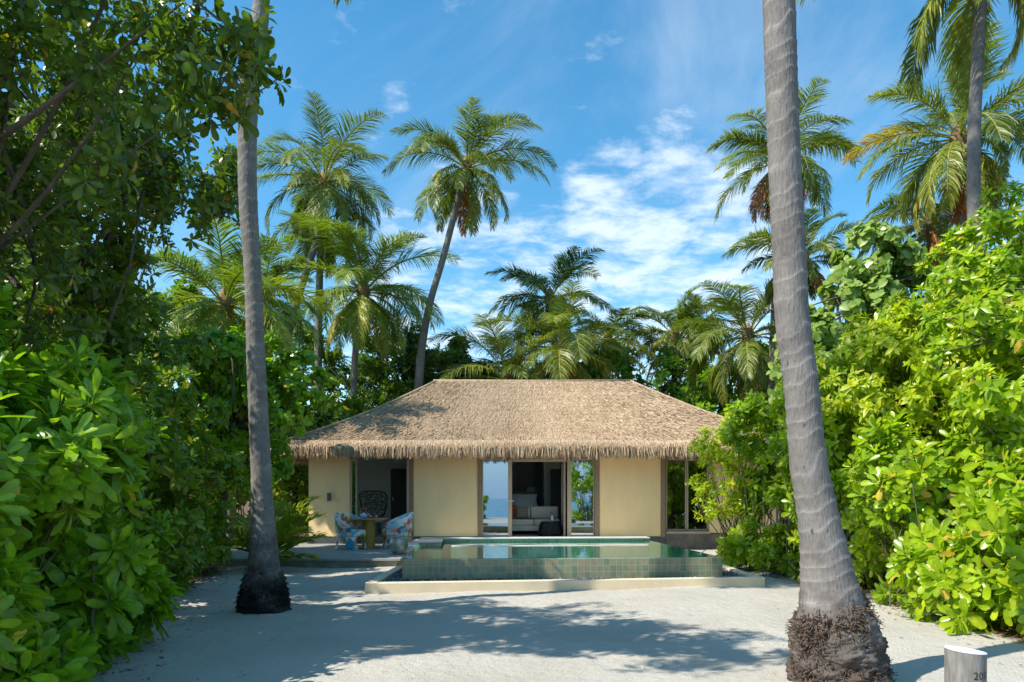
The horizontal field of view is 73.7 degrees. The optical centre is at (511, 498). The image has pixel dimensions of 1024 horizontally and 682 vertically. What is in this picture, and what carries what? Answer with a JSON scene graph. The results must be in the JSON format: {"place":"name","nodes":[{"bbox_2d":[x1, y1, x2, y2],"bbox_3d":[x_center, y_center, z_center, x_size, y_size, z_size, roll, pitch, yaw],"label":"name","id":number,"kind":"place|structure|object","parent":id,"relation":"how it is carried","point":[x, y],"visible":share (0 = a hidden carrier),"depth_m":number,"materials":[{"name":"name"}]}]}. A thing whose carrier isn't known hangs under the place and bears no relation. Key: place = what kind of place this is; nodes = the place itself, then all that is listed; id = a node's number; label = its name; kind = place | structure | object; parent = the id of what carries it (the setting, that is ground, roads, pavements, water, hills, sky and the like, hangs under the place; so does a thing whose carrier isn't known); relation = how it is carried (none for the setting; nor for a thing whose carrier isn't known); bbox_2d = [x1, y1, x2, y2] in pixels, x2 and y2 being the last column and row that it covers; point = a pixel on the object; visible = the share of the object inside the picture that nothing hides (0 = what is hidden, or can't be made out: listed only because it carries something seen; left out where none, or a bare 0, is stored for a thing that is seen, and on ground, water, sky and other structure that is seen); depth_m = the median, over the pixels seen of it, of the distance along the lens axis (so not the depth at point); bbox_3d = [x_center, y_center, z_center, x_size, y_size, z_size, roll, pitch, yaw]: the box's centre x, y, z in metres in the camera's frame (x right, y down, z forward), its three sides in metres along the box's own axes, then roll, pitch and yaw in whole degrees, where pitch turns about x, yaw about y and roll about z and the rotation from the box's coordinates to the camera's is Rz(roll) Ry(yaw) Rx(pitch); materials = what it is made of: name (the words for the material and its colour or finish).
{"place":"outdoors","nodes":[
{"label":"outdoors","id":0,"kind":"place"},
{"bbox_2d":[0,0,1023,413],"label":"sky","id":1,"kind":"structure","parent":0,"point":[629,99],"materials":[{"name":"blue"}]},
{"bbox_2d":[512,492,535,507],"bbox_3d":[0.080,0.410,21.545,1.602,1.250,2.110,0,0,0],"label":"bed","id":2,"kind":"object","parent":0,"point":[523,493],"visible":0.02,"depth_m":22.52,"materials":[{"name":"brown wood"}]},
{"bbox_2d":[512,498,532,506],"bbox_3d":[0.334,0.135,21.500,0.660,0.294,0.255,0,0,0],"label":"pillow","id":3,"kind":"object","parent":2,"relation":"on","point":[522,501],"visible":0.85,"depth_m":21.42,"materials":[{"name":"white fabric"}]},
{"bbox_2d":[513,494,536,505],"bbox_3d":[0.424,0.055,21.800,0.780,0.386,0.306,0,0,0],"label":"pillow","id":4,"kind":"object","parent":2,"relation":"on","point":[534,501],"visible":0.42,"depth_m":21.75,"materials":[{"name":"white fabric"}]},
{"bbox_2d":[527,487,534,491],"bbox_3d":[0.643,-0.039,23.600,0.283,0.703,0.283,0,0,0],"label":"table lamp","id":5,"kind":"object","parent":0,"point":[530,489],"visible":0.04,"depth_m":23.46,"materials":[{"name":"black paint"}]},
{"bbox_2d":[92,501,1023,681],"bbox_3d":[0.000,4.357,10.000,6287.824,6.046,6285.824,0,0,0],"label":"ground","id":6,"kind":"structure","parent":0,"point":[574,636],"depth_m":6.78,"materials":[{"name":"white sand"}]},
{"bbox_2d":[0,391,103,681],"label":"shrub","id":7,"kind":"object","parent":6,"relation":"on","point":[24,658],"visible":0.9,"depth_m":4.24,"materials":[{"name":"green plant"}]},
{"bbox_2d":[0,280,185,674],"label":"shrub","id":8,"kind":"object","parent":6,"relation":"on","point":[88,433],"visible":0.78,"depth_m":5.28,"materials":[{"name":"green plant"}]},
{"bbox_2d":[6,318,186,620],"bbox_3d":[-5.169,-0.306,7.157,3.138,3.408,2.588,0,0,0],"label":"shrub","id":9,"kind":"object","parent":6,"relation":"on","point":[158,527],"visible":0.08,"depth_m":7.47,"materials":[{"name":"green plant"}]},
{"bbox_2d":[2,117,227,425],"bbox_3d":[-8.653,-3.091,12.957,5.999,9.055,3.687,0,0,0],"label":"tree","id":10,"kind":"object","parent":6,"relation":"on","point":[160,349],"visible":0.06,"depth_m":12.60,"materials":[{"name":"green plant"}]},
{"bbox_2d":[0,0,239,379],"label":"tree","id":11,"kind":"object","parent":6,"relation":"on","point":[105,285],"visible":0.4,"depth_m":9.07,"materials":[{"name":"green plant"}]},
{"bbox_2d":[0,0,290,366],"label":"tree","id":12,"kind":"object","parent":6,"relation":"on","point":[89,69],"visible":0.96,"depth_m":5.31,"materials":[{"name":"green plant"}]},
{"bbox_2d":[45,325,246,594],"bbox_3d":[-5.692,-0.512,9.681,2.876,3.814,3.365,0,0,43],"label":"shrub","id":13,"kind":"object","parent":6,"relation":"on","point":[174,486],"visible":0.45,"depth_m":9.74,"materials":[{"name":"green plant"}]},
{"bbox_2d":[104,352,249,579],"bbox_3d":[-6.512,-0.624,12.295,3.349,4.042,2.945,0,0,-17],"label":"shrub","id":14,"kind":"object","parent":6,"relation":"on","point":[219,412],"visible":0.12,"depth_m":12.24,"materials":[{"name":"green plant"}]},
{"bbox_2d":[131,272,317,505],"bbox_3d":[-9.458,-2.813,21.839,6.519,8.503,4.489,0,0,-21],"label":"tree","id":15,"kind":"object","parent":6,"relation":"on","point":[193,289],"visible":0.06,"depth_m":21.29,"materials":[{"name":"green plant"}]},
{"bbox_2d":[145,324,333,534],"bbox_3d":[-6.348,-1.250,15.380,4.378,5.375,3.027,0,0,0],"label":"tree","id":16,"kind":"object","parent":6,"relation":"on","point":[288,395],"visible":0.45,"depth_m":14.92,"materials":[{"name":"green plant"}]},
{"bbox_2d":[144,213,336,548],"bbox_3d":[-8.148,-3.002,18.823,5.701,8.965,6.100,0,0,0],"label":"coconut palm","id":17,"kind":"object","parent":6,"relation":"on","point":[219,311],"visible":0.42,"depth_m":18.38,"materials":[{"name":"green plant"}]},
{"bbox_2d":[191,243,322,355],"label":"coconut palm","id":18,"kind":"object","parent":6,"relation":"on","point":[278,267],"visible":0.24,"depth_m":23.46,"materials":[{"name":"green plant"}]},
{"bbox_2d":[227,461,308,548],"bbox_3d":[-8.159,-0.449,21.413,4.032,3.695,8.611,0,0,0],"label":"shrub","id":19,"kind":"object","parent":6,"relation":"on","point":[281,490],"visible":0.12,"depth_m":20.71,"materials":[{"name":"green plant"}]},
{"bbox_2d":[213,496,332,561],"bbox_3d":[-4.681,0.676,13.162,2.108,1.468,1.854,0,0,24],"label":"palm seedling","id":20,"kind":"object","parent":6,"relation":"on","point":[287,530],"visible":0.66,"depth_m":13.13,"materials":[{"name":"green plant"}]},
{"bbox_2d":[233,0,350,614],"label":"coconut palm","id":21,"kind":"object","parent":6,"relation":"on","point":[263,588],"visible":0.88,"depth_m":8.20,"materials":[{"name":"grey plant"}]},
{"bbox_2d":[201,560,401,567],"bbox_3d":[-4.462,1.348,16.102,4.236,0.164,4.496,0,0,0],"label":"terrace base","id":22,"kind":"object","parent":6,"relation":"on","point":[340,564],"visible":0.14,"depth_m":13.85,"materials":[{"name":"grey concrete"}]},
{"bbox_2d":[205,544,406,560],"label":"terrace deck","id":23,"kind":"structure","parent":22,"relation":"on","point":[327,552],"depth_m":15.08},
{"bbox_2d":[334,512,365,549],"bbox_3d":[-3.894,0.780,16.507,0.775,0.883,0.799,0,0,32],"label":"tub chair","id":24,"kind":"object","parent":23,"relation":"on","point":[348,529],"visible":0.93,"depth_m":16.23,"materials":[{"name":"fabric"}]},
{"bbox_2d":[349,518,387,548],"bbox_3d":[-3.485,0.850,16.600,0.920,0.737,0.920,0,0,0],"label":"pedestal table","id":25,"kind":"object","parent":23,"relation":"on","point":[368,525],"visible":0.95,"depth_m":16.45,"materials":[{"name":"brown paint"}]},
{"bbox_2d":[360,508,369,517],"bbox_3d":[-3.568,0.355,16.469,0.210,0.250,0.170,0,0,33],"label":"teapot","id":26,"kind":"object","parent":25,"relation":"on","point":[363,515],"visible":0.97,"depth_m":16.44,"materials":[{"name":"blue ceramic"}]},
{"bbox_2d":[382,512,413,548],"bbox_3d":[-2.827,0.780,16.904,0.775,0.883,0.799,0,0,-20],"label":"tub chair","id":27,"kind":"object","parent":23,"relation":"on","point":[401,525],"visible":0.78,"depth_m":16.62,"materials":[{"name":"fabric"}]},
{"bbox_2d":[389,536,407,553],"bbox_3d":[-2.484,1.024,14.961,0.415,0.385,0.415,0,0,0],"label":"glazed pot","id":28,"kind":"object","parent":23,"relation":"on","point":[398,544],"visible":1,"depth_m":14.81,"materials":[{"name":"teal ceramic"}]},
{"bbox_2d":[243,391,367,515],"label":"tree","id":29,"kind":"object","parent":6,"relation":"on","point":[337,414],"visible":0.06,"depth_m":25.38,"materials":[{"name":"green plant"}]},
{"bbox_2d":[233,89,394,362],"bbox_3d":[-7.641,-6.683,27.090,6.408,16.376,6.256,0,0,0],"label":"coconut palm","id":30,"kind":"object","parent":6,"relation":"on","point":[324,191],"visible":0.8,"depth_m":26.42,"materials":[{"name":"green plant"}]},
{"bbox_2d":[270,204,375,418],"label":"coconut palm","id":31,"kind":"object","parent":6,"relation":"on","point":[319,281],"visible":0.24,"depth_m":28.36,"materials":[{"name":"green plant"}]},
{"bbox_2d":[273,299,449,410],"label":"tree","id":32,"kind":"object","parent":6,"relation":"on","point":[372,371],"visible":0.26,"depth_m":30.38,"materials":[{"name":"green plant"}]},
{"bbox_2d":[266,207,462,408],"bbox_3d":[-5.924,-4.753,27.370,7.830,12.466,7.204,0,0,-44],"label":"coconut palm","id":33,"kind":"object","parent":6,"relation":"on","point":[359,313],"visible":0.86,"depth_m":26.43,"materials":[{"name":"green plant"}]},
{"bbox_2d":[313,379,428,419],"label":"tree","id":34,"kind":"object","parent":6,"relation":"on","point":[384,397],"visible":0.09,"depth_m":28.42,"materials":[{"name":"green plant"}]},
{"bbox_2d":[406,539,418,553],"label":"pool terrace","id":35,"kind":"structure","parent":6,"relation":"on","point":[412,545],"depth_m":15.63,"materials":[{"name":"stone"}]},
{"bbox_2d":[397,322,497,385],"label":"tree","id":36,"kind":"object","parent":6,"relation":"on","point":[442,360],"visible":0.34,"depth_m":29.52,"materials":[{"name":"green plant"}]},
{"bbox_2d":[381,96,557,389],"bbox_3d":[-1.617,-6.786,26.860,6.329,16.561,6.401,0,0,-33],"label":"coconut palm","id":37,"kind":"object","parent":6,"relation":"on","point":[461,190],"visible":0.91,"depth_m":26.77,"materials":[{"name":"green plant"}]},
{"bbox_2d":[168,406,779,516],"bbox_3d":[-0.193,-2.373,38.186,57.334,8.244,11.802,0,0,0],"label":"wood","id":38,"kind":"object","parent":6,"relation":"on","point":[305,493],"depth_m":36.16,"materials":[{"name":"green plant"}]},
{"bbox_2d":[427,313,571,379],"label":"coconut palm","id":39,"kind":"object","parent":6,"relation":"on","point":[501,348],"visible":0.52,"depth_m":26.72,"materials":[{"name":"green plant"}]},
{"bbox_2d":[457,355,571,379],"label":"tree","id":40,"kind":"object","parent":6,"relation":"on","point":[536,363],"visible":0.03,"depth_m":30.38,"materials":[{"name":"green plant"}]},
{"bbox_2d":[270,379,775,549],"bbox_3d":[0.801,-1.176,21.689,14.794,5.211,8.976,0,0,0],"label":"villa","id":41,"kind":"object","parent":6,"relation":"on","point":[449,457],"visible":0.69,"depth_m":18.46,"materials":[{"name":"beige paint"}]},
{"bbox_2d":[327,493,330,500],"bbox_3d":[-4.915,-0.036,18.351,0.090,0.216,0.091,0,0,0],"label":"wall lamp","id":42,"kind":"object","parent":41,"relation":"attached to","point":[328,496],"visible":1,"depth_m":18.31,"materials":[{"name":"grey metal"}]},
{"bbox_2d":[350,459,356,515],"bbox_3d":[-4.254,0.075,18.345,0.171,2.270,0.090,0,0,0],"label":"open door leaf","id":43,"kind":"structure","parent":41,"relation":"in","point":[353,463],"depth_m":18.36,"materials":[{"name":"brown metal"}]},
{"bbox_2d":[359,490,387,533],"bbox_3d":[-4.068,0.401,20.198,0.790,1.271,0.711,0,0,-27],"label":"lattice chair","id":44,"kind":"object","parent":41,"relation":"on","point":[385,507],"visible":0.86,"depth_m":20.37,"materials":[{"name":"black paint"}]},
{"bbox_2d":[391,469,406,519],"bbox_3d":[-3.395,0.055,21.230,0.745,1.951,0.120,0,0,0],"label":"inner door","id":45,"kind":"structure","parent":41,"relation":"in","point":[398,476],"depth_m":21.22,"materials":[{"name":"brown wood"}]},
{"bbox_2d":[407,459,408,512],"bbox_3d":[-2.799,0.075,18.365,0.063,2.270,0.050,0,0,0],"label":"open door leaf","id":46,"kind":"structure","parent":41,"relation":"in","point":[407,459],"depth_m":18.34,"materials":[{"name":"brown wood"}]},
{"bbox_2d":[482,459,507,536],"bbox_3d":[-0.404,-0.013,18.490,0.809,2.095,0.060,0,0,0],"label":"sliding glass door","id":47,"kind":"structure","parent":41,"relation":"in","point":[494,471],"depth_m":18.49,"materials":[{"name":"clear glass"}]},
{"bbox_2d":[512,506,559,530],"bbox_3d":[0.533,0.635,19.915,1.676,0.800,0.890,0,0,0],"label":"sofa","id":48,"kind":"object","parent":41,"relation":"on","point":[537,515],"visible":0.46,"depth_m":20.00,"materials":[{"name":"fabric"}]},
{"bbox_2d":[512,505,516,516],"bbox_3d":[0.000,0.375,20.000,0.360,0.368,0.172,0,0,-29],"label":"cushion","id":49,"kind":"object","parent":48,"relation":"on","point":[513,511],"visible":0.34,"depth_m":19.96,"materials":[{"name":"brown fabric"}]},
{"bbox_2d":[515,507,528,518],"bbox_3d":[0.291,0.415,19.900,0.380,0.349,0.177,0,0,0],"label":"cushion","id":50,"kind":"object","parent":48,"relation":"on","point":[521,512],"visible":1,"depth_m":19.84,"materials":[{"name":"grey fabric"}]},
{"bbox_2d":[536,462,541,505],"bbox_3d":[0.889,-0.102,22.203,0.185,2.235,0.085,0,0,0],"label":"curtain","id":51,"kind":"object","parent":41,"relation":"hanging from","point":[539,482],"visible":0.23,"depth_m":22.19,"materials":[{"name":"black fabric"}]},
{"bbox_2d":[537,521,562,535],"bbox_3d":[1.073,0.840,19.050,0.683,0.390,0.683,0,0,-22],"label":"side table","id":52,"kind":"object","parent":41,"relation":"on","point":[549,528],"visible":0.96,"depth_m":18.79,"materials":[{"name":"black"}]},
{"bbox_2d":[550,469,566,528],"bbox_3d":[1.700,0.025,23.030,0.805,2.011,0.060,0,0,0],"label":"inner door","id":53,"kind":"structure","parent":41,"relation":"in","point":[555,474],"depth_m":23.00,"materials":[{"name":"brown wood"}]},
{"bbox_2d":[561,462,564,535],"bbox_3d":[1.427,-0.006,18.975,0.050,2.069,0.870,0,0,0],"label":"open door leaf","id":54,"kind":"structure","parent":41,"relation":"in","point":[562,463],"depth_m":18.58,"materials":[{"name":"brown wood"}]},
{"bbox_2d":[571,459,593,536],"bbox_3d":[1.860,-0.013,18.490,0.737,2.095,0.060,0,0,0],"label":"sliding glass door","id":55,"kind":"structure","parent":41,"relation":"in","point":[582,470],"depth_m":18.49,"materials":[{"name":"glass"}]},
{"bbox_2d":[666,459,685,530],"bbox_3d":[4.443,-0.090,18.490,0.548,1.940,0.060,0,0,0],"label":"window frame","id":56,"kind":"structure","parent":41,"relation":"in","point":[675,468],"depth_m":18.49,"materials":[{"name":"wood"}]},
{"bbox_2d":[686,459,708,530],"bbox_3d":[5.022,-0.090,18.490,0.593,1.940,0.060,0,0,0],"label":"window frame","id":57,"kind":"structure","parent":41,"relation":"in","point":[692,468],"depth_m":18.49,"materials":[{"name":"brown metal"}]},
{"bbox_2d":[484,245,614,364],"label":"coconut palm","id":58,"kind":"object","parent":6,"relation":"on","point":[541,282],"visible":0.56,"depth_m":28.47,"materials":[{"name":"green plant"}]},
{"bbox_2d":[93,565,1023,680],"bbox_3d":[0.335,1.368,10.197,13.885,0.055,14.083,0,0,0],"label":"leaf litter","id":59,"kind":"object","parent":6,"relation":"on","point":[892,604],"visible":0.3,"depth_m":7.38,"materials":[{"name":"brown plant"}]},
{"bbox_2d":[402,536,721,580],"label":"swimming pool","id":60,"kind":"structure","parent":6,"relation":"on","point":[452,558],"depth_m":11.01,"materials":[{"name":"green tile"}]},
{"bbox_2d":[365,564,764,593],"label":"kerb","id":61,"kind":"structure","parent":6,"relation":"on","point":[375,585],"depth_m":10.25,"materials":[{"name":"beige concrete"}]},
{"bbox_2d":[473,279,657,379],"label":"coconut palm","id":62,"kind":"object","parent":6,"relation":"on","point":[563,355],"visible":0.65,"depth_m":26.41,"materials":[{"name":"green plant"}]},
{"bbox_2d":[542,342,647,386],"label":"tree","id":63,"kind":"object","parent":6,"relation":"on","point":[613,356],"visible":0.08,"depth_m":29.92,"materials":[{"name":"green plant"}]},
{"bbox_2d":[565,305,656,374],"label":"coconut palm","id":64,"kind":"object","parent":6,"relation":"on","point":[623,323],"visible":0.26,"depth_m":31.47,"materials":[{"name":"green plant"}]},
{"bbox_2d":[612,341,737,415],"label":"tree","id":65,"kind":"object","parent":6,"relation":"on","point":[678,391],"visible":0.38,"depth_m":29.31,"materials":[{"name":"green plant"}]},
{"bbox_2d":[619,284,732,397],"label":"coconut palm","id":66,"kind":"object","parent":6,"relation":"on","point":[679,345],"visible":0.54,"depth_m":30.39,"materials":[{"name":"green plant"}]},
{"bbox_2d":[665,291,744,361],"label":"coconut palm","id":67,"kind":"object","parent":6,"relation":"on","point":[717,313],"visible":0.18,"depth_m":32.34,"materials":[{"name":"green plant"}]},
{"bbox_2d":[684,405,777,566],"bbox_3d":[4.716,-0.330,14.289,1.991,3.448,1.556,0,0,-22],"label":"shrub","id":68,"kind":"object","parent":6,"relation":"on","point":[729,460],"visible":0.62,"depth_m":14.07,"materials":[{"name":"green plant"}]},
{"bbox_2d":[691,339,779,427],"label":"tree","id":69,"kind":"object","parent":6,"relation":"on","point":[708,406],"visible":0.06,"depth_m":28.11,"materials":[{"name":"green plant"}]},
{"bbox_2d":[703,525,776,570],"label":"shrub","id":70,"kind":"object","parent":6,"relation":"on","point":[733,548],"visible":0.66,"depth_m":13.04,"materials":[{"name":"green plant"}]},
{"bbox_2d":[655,277,840,404],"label":"coconut palm","id":71,"kind":"object","parent":6,"relation":"on","point":[753,361],"visible":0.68,"depth_m":26.37,"materials":[{"name":"green plant"}]},
{"bbox_2d":[704,75,861,523],"bbox_3d":[10.256,-6.653,25.765,5.430,16.265,6.269,0,0,28],"label":"coconut palm","id":72,"kind":"object","parent":6,"relation":"on","point":[809,182],"visible":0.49,"depth_m":25.60,"materials":[{"name":"green plant"}]},
{"bbox_2d":[717,376,874,571],"bbox_3d":[5.779,-0.536,13.329,3.400,3.861,2.476,0,0,17],"label":"shrub","id":73,"kind":"object","parent":6,"relation":"on","point":[753,412],"visible":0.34,"depth_m":13.26,"materials":[{"name":"green plant"}]},
{"bbox_2d":[721,206,877,306],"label":"coconut palm","id":74,"kind":"object","parent":6,"relation":"on","point":[815,276],"visible":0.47,"depth_m":23.66,"materials":[{"name":"green plant"}]},
{"bbox_2d":[747,523,856,581],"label":"shrub","id":75,"kind":"object","parent":6,"relation":"on","point":[767,549],"visible":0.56,"depth_m":12.13,"materials":[{"name":"green plant"}]},
{"bbox_2d":[762,0,898,681],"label":"coconut palm","id":76,"kind":"object","parent":6,"relation":"on","point":[834,633],"visible":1,"depth_m":4.99,"materials":[{"name":"grey plant"}]},
{"bbox_2d":[766,220,934,410],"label":"tree","id":77,"kind":"object","parent":6,"relation":"on","point":[870,283],"visible":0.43,"depth_m":15.69,"materials":[{"name":"green plant"}]},
{"bbox_2d":[765,405,949,589],"bbox_3d":[5.528,-0.144,11.037,2.529,3.153,2.921,0,0,0],"label":"shrub","id":78,"kind":"object","parent":6,"relation":"on","point":[865,568],"visible":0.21,"depth_m":10.32,"materials":[{"name":"green plant"}]},
{"bbox_2d":[765,231,1023,485],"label":"tree","id":79,"kind":"object","parent":6,"relation":"on","point":[882,350],"visible":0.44,"depth_m":10.55,"materials":[{"name":"green plant"}]},
{"bbox_2d":[796,0,1023,558],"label":"coconut palm","id":80,"kind":"object","parent":6,"relation":"on","point":[967,67],"visible":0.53,"depth_m":11.45,"materials":[{"name":"green plant"}]},
{"bbox_2d":[829,279,1023,545],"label":"tree","id":81,"kind":"object","parent":6,"relation":"on","point":[883,316],"visible":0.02,"depth_m":13.38,"materials":[{"name":"green plant"}]},
{"bbox_2d":[839,18,1023,518],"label":"coconut palm","id":82,"kind":"object","parent":6,"relation":"on","point":[937,164],"visible":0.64,"depth_m":18.84,"materials":[{"name":"green plant"}]},
{"bbox_2d":[840,401,1023,615],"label":"shrub","id":83,"kind":"object","parent":6,"relation":"on","point":[915,493],"visible":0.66,"depth_m":8.56,"materials":[{"name":"green plant"}]},
{"bbox_2d":[855,174,1010,271],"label":"coconut palm","id":84,"kind":"object","parent":6,"relation":"on","point":[930,233],"visible":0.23,"depth_m":21.82,"materials":[{"name":"green plant"}]},
{"bbox_2d":[885,446,1023,635],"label":"shrub","id":85,"kind":"object","parent":6,"relation":"on","point":[965,594],"visible":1,"depth_m":7.05,"materials":[{"name":"green plant"}]},
{"bbox_2d":[902,240,1023,469],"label":"tree","id":86,"kind":"object","parent":6,"relation":"on","point":[979,392],"visible":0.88,"depth_m":8.44,"materials":[{"name":"green plant"}]},
{"bbox_2d":[904,178,1023,372],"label":"tree","id":87,"kind":"object","parent":6,"relation":"on","point":[1000,224],"visible":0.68,"depth_m":9.44,"materials":[{"name":"green plant"}]},
{"bbox_2d":[944,646,986,681],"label":"marker post","id":88,"kind":"object","parent":6,"relation":"on","point":[962,664],"visible":1,"depth_m":4.32,"materials":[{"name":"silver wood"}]},
{"bbox_2d":[381,568,747,581],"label":"gravel","id":89,"kind":"structure","parent":0,"point":[396,577],"depth_m":10.76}
]}

